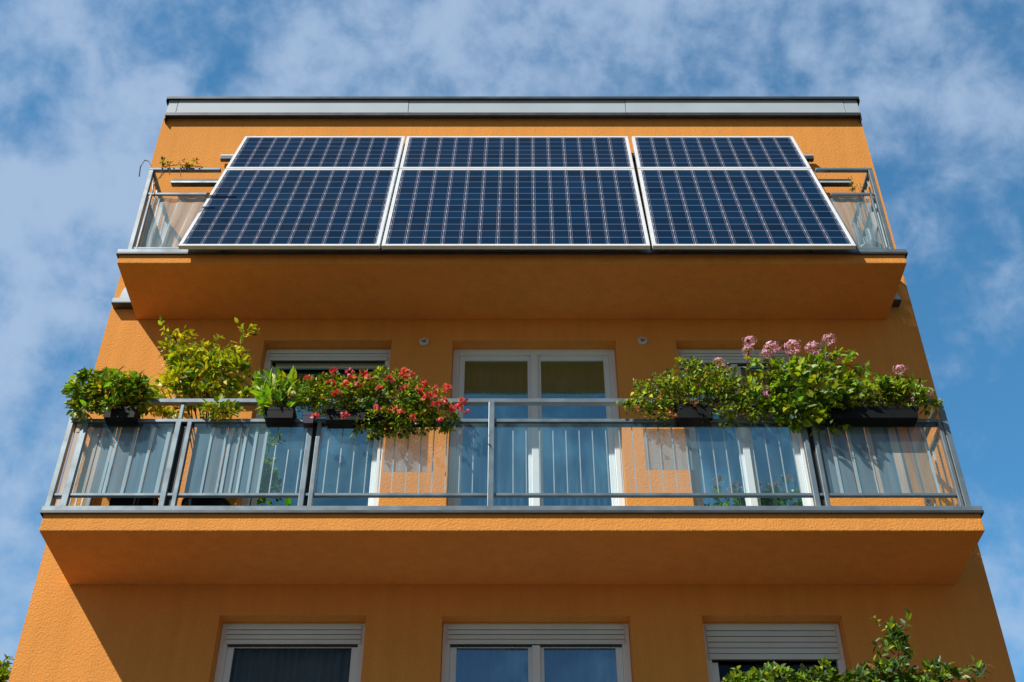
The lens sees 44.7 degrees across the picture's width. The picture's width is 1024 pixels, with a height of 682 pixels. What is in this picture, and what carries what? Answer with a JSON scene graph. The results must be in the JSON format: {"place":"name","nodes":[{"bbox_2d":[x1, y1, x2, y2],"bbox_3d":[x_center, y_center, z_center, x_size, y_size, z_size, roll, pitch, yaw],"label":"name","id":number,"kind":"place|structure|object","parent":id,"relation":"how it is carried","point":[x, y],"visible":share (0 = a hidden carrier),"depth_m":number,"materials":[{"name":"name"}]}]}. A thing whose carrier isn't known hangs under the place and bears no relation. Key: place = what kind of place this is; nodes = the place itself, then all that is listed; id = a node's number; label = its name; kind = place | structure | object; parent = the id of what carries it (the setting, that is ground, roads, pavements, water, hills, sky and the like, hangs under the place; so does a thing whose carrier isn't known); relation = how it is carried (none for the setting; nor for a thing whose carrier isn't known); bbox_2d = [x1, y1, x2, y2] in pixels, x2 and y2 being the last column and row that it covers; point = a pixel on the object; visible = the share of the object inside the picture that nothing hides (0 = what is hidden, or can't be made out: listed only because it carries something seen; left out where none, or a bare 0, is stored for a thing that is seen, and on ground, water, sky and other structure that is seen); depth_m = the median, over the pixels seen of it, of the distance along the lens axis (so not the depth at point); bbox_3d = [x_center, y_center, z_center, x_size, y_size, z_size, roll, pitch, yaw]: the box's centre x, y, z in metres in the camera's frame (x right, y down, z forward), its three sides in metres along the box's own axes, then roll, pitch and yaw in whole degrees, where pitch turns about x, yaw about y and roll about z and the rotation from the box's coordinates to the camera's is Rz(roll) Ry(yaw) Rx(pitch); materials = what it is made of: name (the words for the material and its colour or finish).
{"place":"outdoors","nodes":[
{"label":"outdoors","id":0,"kind":"place"},
{"bbox_2d":[109,498,158,505],"bbox_3d":[-3.104,1.453,10.210,0.374,0.329,0.300,0,-40,0],"label":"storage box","id":1,"kind":"object","parent":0,"point":[134,502],"visible":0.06,"depth_m":10.15,"materials":[{"name":"black plastic"}]},
{"bbox_2d":[0,0,1023,681],"label":"sky","id":2,"kind":"structure","parent":0,"point":[85,85],"materials":[{"name":"blue"}]},
{"label":"ground","id":3,"kind":"structure","parent":0,"visible":0},
{"bbox_2d":[0,653,13,681],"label":"street tree","id":4,"kind":"object","parent":3,"relation":"on","point":[5,672],"visible":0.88,"depth_m":10.28,"materials":[{"name":"green plant"}]},
{"bbox_2d":[8,96,1015,681],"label":"apartment building","id":5,"kind":"structure","parent":3,"relation":"on","point":[482,590],"depth_m":11.01,"materials":[{"name":"orange paint"}]},
{"bbox_2d":[111,287,132,308],"bbox_3d":[-3.770,-0.465,12.299,0.284,0.314,0.103,0,-40,0],"label":"vent hood","id":6,"kind":"object","parent":5,"relation":"attached to","point":[123,301],"visible":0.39,"depth_m":12.20,"materials":[{"name":"metal"}]},
{"bbox_2d":[138,316,259,505],"bbox_3d":[-2.673,0.659,10.715,1.115,2.195,0.697,-14,-42,16],"label":"tall shrub","id":7,"kind":"object","parent":5,"relation":"on","point":[177,375],"visible":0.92,"depth_m":10.85,"materials":[{"name":"green plant"}]},
{"bbox_2d":[214,623,365,681],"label":"window","id":8,"kind":"structure","parent":5,"relation":"in","point":[248,652],"depth_m":10.13,"materials":[{"name":"white plastic"}]},
{"bbox_2d":[241,349,390,505],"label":"balcony door","id":9,"kind":"structure","parent":5,"relation":"in","point":[305,361],"depth_m":11.42,"materials":[{"name":"blue glass"}]},
{"bbox_2d":[419,337,428,345],"bbox_3d":[-0.845,0.000,11.946,0.100,0.100,0.046,0,-40,0],"label":"wall lamp","id":10,"kind":"object","parent":5,"relation":"attached to","point":[424,341],"visible":1,"depth_m":11.93,"materials":[{"name":"grey plastic"}]},
{"bbox_2d":[45,398,970,505],"bbox_3d":[-0.032,1.161,10.441,7.307,1.076,0.858,0,-40,0],"label":"balcony railing","id":11,"kind":"object","parent":5,"relation":"on","point":[901,464],"visible":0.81,"depth_m":10.14,"materials":[{"name":"grey metal"}]},
{"bbox_2d":[60,366,161,427],"bbox_3d":[-3.358,0.439,10.428,0.868,0.584,0.509,0,-40,0],"label":"potted plant","id":12,"kind":"object","parent":11,"relation":"on","point":[121,386],"visible":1,"depth_m":10.37,"materials":[{"name":"green plant"}]},
{"bbox_2d":[245,366,307,426],"bbox_3d":[-1.946,0.422,10.492,0.607,0.676,0.381,0,-40,0],"label":"potted plant","id":13,"kind":"object","parent":11,"relation":"on","point":[281,414],"visible":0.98,"depth_m":10.37,"materials":[{"name":"green plant"}]},
{"bbox_2d":[290,389,315,427],"bbox_3d":[-1.747,0.546,10.371,0.254,0.383,0.163,15,-42,-18],"label":"potted plant","id":14,"kind":"object","parent":11,"relation":"on","point":[308,421],"visible":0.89,"depth_m":10.27,"materials":[{"name":"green plant"}]},
{"bbox_2d":[294,366,469,442],"bbox_3d":[-1.087,0.521,10.378,1.507,0.745,0.449,0,-40,0],"label":"flower box","id":15,"kind":"object","parent":11,"relation":"attached to","point":[407,410],"visible":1,"depth_m":10.29,"materials":[{"name":"black plastic"}]},
{"bbox_2d":[616,355,762,428],"bbox_3d":[1.479,0.419,10.472,1.234,0.736,0.448,0,-40,0],"label":"potted plant","id":16,"kind":"object","parent":11,"relation":"on","point":[696,414],"visible":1,"depth_m":10.36,"materials":[{"name":"green plant"}]},
{"bbox_2d":[712,333,869,436],"bbox_3d":[2.388,0.367,10.525,1.318,1.037,0.539,-8,-41,10],"label":"geranium","id":17,"kind":"object","parent":11,"relation":"on","point":[780,403],"visible":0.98,"depth_m":10.40,"materials":[{"name":"green plant"}]},
{"bbox_2d":[827,364,942,426],"bbox_3d":[3.102,0.454,10.443,0.984,0.563,0.424,0,-40,0],"label":"flower box","id":18,"kind":"object","parent":11,"relation":"attached to","point":[892,413],"visible":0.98,"depth_m":10.31,"materials":[{"name":"black plastic"}]},
{"bbox_2d":[128,168,893,248],"bbox_3d":[-0.010,-1.031,12.321,7.204,1.152,0.794,0,-40,0],"label":"balcony railing","id":19,"kind":"object","parent":5,"relation":"on","point":[146,233],"visible":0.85,"depth_m":12.14,"materials":[{"name":"grey metal"}]},
{"bbox_2d":[139,160,156,203],"bbox_3d":[-3.580,-1.581,12.302,0.264,0.615,0.026,3,-40,-4],"label":"wire loop","id":20,"kind":"object","parent":19,"relation":"attached to","point":[153,176],"visible":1,"depth_m":12.35,"materials":[{"name":"grey metal"}]},
{"bbox_2d":[152,157,202,193],"bbox_3d":[-3.303,-1.627,12.307,0.443,0.503,0.130,0,-40,0],"label":"dry vine","id":21,"kind":"object","parent":19,"relation":"on","point":[186,164],"visible":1,"depth_m":12.39,"materials":[{"name":"green plant"}]},
{"bbox_2d":[171,154,851,250],"bbox_3d":[-0.006,-1.417,12.580,7.236,2.211,0.894,0,-40,0],"label":"mounting rack","id":22,"kind":"object","parent":5,"relation":"attached to","point":[228,158],"visible":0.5,"depth_m":13.25,"materials":[{"name":"grey metal"}]},
{"bbox_2d":[178,169,397,248],"bbox_3d":[-2.133,-1.319,12.224,1.881,1.668,0.588,0,-40,0],"label":"solar panel","id":23,"kind":"object","parent":22,"relation":"attached to","point":[294,209],"visible":1,"depth_m":12.12,"materials":[{"name":"blue glass"}]},
{"bbox_2d":[226,136,404,170],"bbox_3d":[-2.079,-2.010,13.347,1.803,0.835,0.311,0,-40,0],"label":"solar panel","id":24,"kind":"object","parent":22,"relation":"attached to","point":[318,152],"visible":1,"depth_m":13.33,"materials":[{"name":"blue glass"}]},
{"bbox_2d":[382,169,649,248],"bbox_3d":[0.035,-1.319,12.224,2.475,1.668,0.588,0,-40,0],"label":"solar panel","id":25,"kind":"object","parent":22,"relation":"attached to","point":[516,208],"visible":1,"depth_m":12.12,"materials":[{"name":"blue glass"}]},
{"bbox_2d":[400,136,633,168],"bbox_3d":[0.051,-2.010,13.347,2.444,0.835,0.311,0,-40,0],"label":"solar panel","id":26,"kind":"object","parent":22,"relation":"attached to","point":[516,152],"visible":1,"depth_m":13.33,"materials":[{"name":"blue glass"}]},
{"bbox_2d":[632,136,810,169],"bbox_3d":[2.213,-2.010,13.347,1.803,0.835,0.311,0,-40,0],"label":"solar panel","id":27,"kind":"object","parent":22,"relation":"attached to","point":[717,152],"visible":1,"depth_m":13.33,"materials":[{"name":"blue glass"}]},
{"bbox_2d":[638,169,855,248],"bbox_3d":[2.233,-1.319,12.224,1.872,1.668,0.588,0,-40,0],"label":"solar panel","id":28,"kind":"object","parent":22,"relation":"attached to","point":[739,208],"visible":1,"depth_m":12.12,"materials":[{"name":"blue glass"}]},
{"bbox_2d":[447,349,624,505],"bbox_3d":[0.213,1.052,11.398,1.565,2.409,0.204,0,-40,0],"label":"balcony door","id":29,"kind":"structure","parent":5,"relation":"in","point":[476,373],"depth_m":11.49,"materials":[{"name":"blue glass"}]},
{"bbox_2d":[441,623,631,681],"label":"window","id":30,"kind":"structure","parent":5,"relation":"in","point":[471,652],"depth_m":10.12,"materials":[{"name":"blue glass"}]},
{"bbox_2d":[637,336,647,344],"bbox_3d":[1.253,-0.010,11.954,0.100,0.100,0.046,0,-40,0],"label":"wall lamp","id":31,"kind":"object","parent":5,"relation":"attached to","point":[642,340],"visible":1,"depth_m":11.94,"materials":[{"name":"grey plastic"}]},
{"bbox_2d":[677,349,813,505],"bbox_3d":[2.130,1.045,11.390,1.108,2.409,0.219,0,-40,0],"label":"balcony door","id":32,"kind":"structure","parent":5,"relation":"in","point":[733,357],"depth_m":11.31,"materials":[{"name":"glass"}]},
{"bbox_2d":[703,623,845,681],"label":"window","id":33,"kind":"structure","parent":5,"relation":"in","point":[727,645],"depth_m":10.10,"materials":[{"name":"white plastic"}]},
{"bbox_2d":[848,175,881,246],"bbox_3d":[3.481,-1.161,12.299,0.220,1.320,0.220,0,-40,0],"label":"dry plant","id":34,"kind":"object","parent":5,"relation":"on","point":[853,189],"visible":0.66,"depth_m":12.35,"materials":[{"name":"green plant"}]},
{"bbox_2d":[892,295,901,306],"bbox_3d":[3.743,-0.417,12.259,0.128,0.136,0.103,0,-40,0],"label":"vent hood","id":35,"kind":"object","parent":5,"relation":"attached to","point":[897,301],"visible":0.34,"depth_m":12.20,"materials":[{"name":"metal"}]},
{"bbox_3d":[-0.032,3.393,8.574,7.311,1.056,0.849,0,-40,0],"label":"balcony railing","id":36,"kind":"object","parent":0,"visible":0},
{"bbox_2d":[722,655,836,681],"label":"balcony shrub","id":37,"kind":"object","parent":36,"relation":"on","point":[767,670],"visible":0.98,"depth_m":8.80,"materials":[{"name":"green plant"}]},
{"bbox_2d":[820,608,993,681],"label":"balcony shrub","id":38,"kind":"object","parent":36,"relation":"on","point":[896,638],"visible":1,"depth_m":8.82,"materials":[{"name":"green plant"}]}
]}

